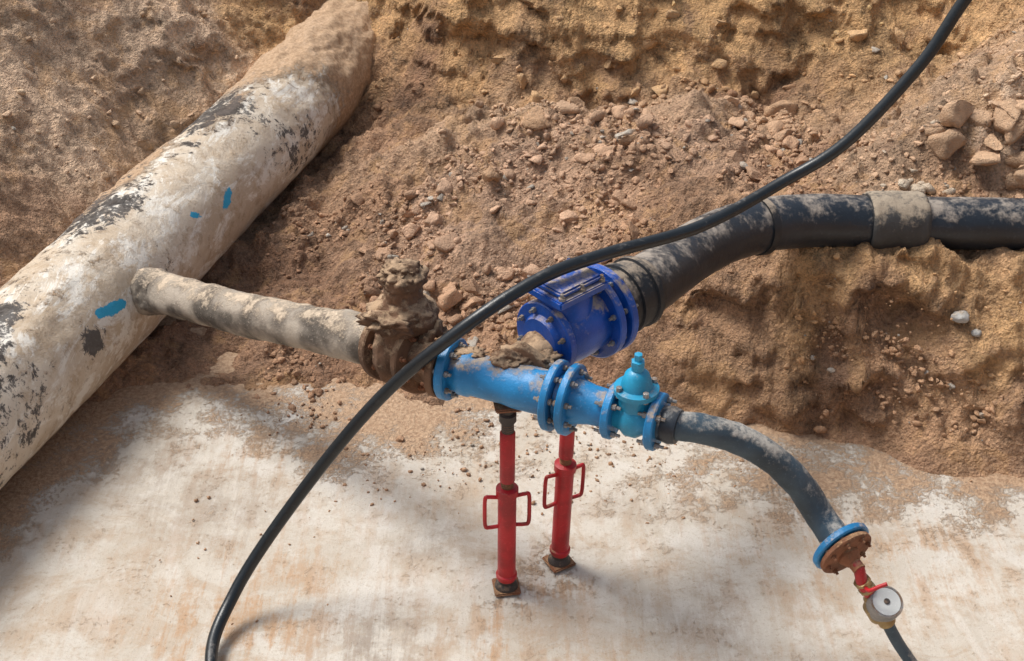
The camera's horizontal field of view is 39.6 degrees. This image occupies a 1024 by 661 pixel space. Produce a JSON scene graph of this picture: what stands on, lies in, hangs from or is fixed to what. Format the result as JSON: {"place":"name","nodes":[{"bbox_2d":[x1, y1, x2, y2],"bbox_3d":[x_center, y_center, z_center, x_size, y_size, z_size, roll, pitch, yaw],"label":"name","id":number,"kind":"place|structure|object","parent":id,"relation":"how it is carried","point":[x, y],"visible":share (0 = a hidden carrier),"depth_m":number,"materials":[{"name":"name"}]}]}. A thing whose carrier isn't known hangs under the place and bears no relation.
{"place":"outdoors","nodes":[
{"label":"outdoors","id":0,"kind":"place"},
{"bbox_2d":[0,0,1023,477],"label":"excavated ground","id":1,"kind":"structure","parent":0,"point":[710,344],"depth_m":6.09,"materials":[{"name":"soil"}]},
{"bbox_2d":[1,0,1023,642],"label":"soil rubble","id":2,"kind":"object","parent":1,"relation":"on","point":[947,140],"visible":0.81,"depth_m":5.97,"materials":[{"name":"brown soil"}]},
{"bbox_2d":[604,190,1023,331],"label":"black water pipe","id":3,"kind":"object","parent":1,"relation":"on","point":[658,280],"visible":0.84,"depth_m":5.11,"materials":[{"name":"plastic"}]},
{"bbox_2d":[517,256,638,364],"bbox_3d":[0.191,-0.043,4.305,0.312,0.327,0.284,-27,42,-35],"label":"flanged valve","id":4,"kind":"object","parent":3,"relation":"attached to","point":[578,315],"visible":0.87,"depth_m":4.21,"materials":[{"name":"blue metal"}]},
{"bbox_2d":[950,310,969,322],"bbox_3d":[1.620,-0.049,5.145,0.068,0.043,0.062,0,33,0],"label":"pale stone","id":5,"kind":"object","parent":1,"relation":"on","point":[960,316],"visible":1,"depth_m":5.13,"materials":[{"name":"white stone"}]},
{"bbox_2d":[971,329,981,336],"bbox_3d":[1.680,0.009,5.145,0.035,0.029,0.036,-16,36,-24],"label":"pale stone","id":6,"kind":"object","parent":1,"relation":"on","point":[976,332],"visible":1,"depth_m":5.13,"materials":[{"name":"white stone"}]},
{"bbox_2d":[0,316,1023,660],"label":"concrete floor","id":7,"kind":"structure","parent":0,"point":[102,512],"depth_m":4.77,"materials":[{"name":"beige concrete"}]},
{"bbox_2d":[0,0,375,489],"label":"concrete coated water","id":8,"kind":"structure","parent":7,"relation":"on","point":[195,199],"depth_m":5.79,"materials":[{"name":"beige concrete"}]},
{"bbox_2d":[130,267,364,363],"bbox_3d":[-0.991,-0.066,5.078,1.707,0.610,0.184,27,42,35],"label":"branch pipe","id":9,"kind":"object","parent":8,"relation":"on","point":[334,333],"visible":0.83,"depth_m":4.90,"materials":[{"name":"beige concrete"}]},
{"bbox_2d":[483,402,531,596],"bbox_3d":[-0.015,0.523,4.388,0.153,0.729,0.085,-5,33,-7],"label":"support jack","id":10,"kind":"object","parent":7,"relation":"on","point":[505,581],"visible":0.99,"depth_m":4.38,"materials":[{"name":"metal"}]},
{"bbox_2d":[420,331,607,435],"bbox_3d":[0.049,0.136,4.182,0.591,0.212,0.312,15,36,22],"label":"blue pipe tee","id":11,"kind":"object","parent":10,"relation":"on","point":[532,372],"visible":0.97,"depth_m":4.11,"materials":[{"name":"metal"}]},
{"bbox_2d":[355,257,448,393],"bbox_3d":[-0.303,0.011,4.293,0.265,0.453,0.371,-26,41,-34],"label":"gate valve","id":12,"kind":"object","parent":11,"relation":"attached to","point":[400,320],"visible":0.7,"depth_m":4.25,"materials":[{"name":"metal"}]},
{"bbox_2d":[593,352,676,450],"bbox_3d":[0.348,0.187,3.983,0.210,0.298,0.168,14,36,20],"label":"gate valve","id":13,"kind":"object","parent":11,"relation":"attached to","point":[634,403],"visible":0.95,"depth_m":3.95,"materials":[{"name":"blue metal"}]},
{"bbox_2d":[655,405,871,574],"bbox_3d":[0.714,0.447,4.059,0.652,0.501,0.186,8,34,13],"label":"outlet pipe","id":14,"kind":"object","parent":13,"relation":"attached to","point":[792,477],"visible":0.96,"depth_m":4.01,"materials":[{"name":"plastic"},{"name":"light blue enamel"},{"name":"galvanised steel"}]},
{"bbox_2d":[542,431,585,572],"bbox_3d":[0.163,0.448,4.487,0.154,0.747,0.085,-17,37,-24],"label":"support jack","id":15,"kind":"object","parent":7,"relation":"on","point":[558,558],"visible":0.65,"depth_m":4.52,"materials":[{"name":"metal"}]},
{"bbox_2d":[205,0,971,660],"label":"black hose","id":16,"kind":"object","parent":7,"relation":"on","point":[493,306],"visible":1,"depth_m":4.34,"materials":[{"name":"rubber"}]},
{"bbox_2d":[838,547,916,660],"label":"water meter","id":17,"kind":"object","parent":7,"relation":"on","point":[883,606],"visible":1,"depth_m":4.05,"materials":[{"name":"metal"}]}
]}

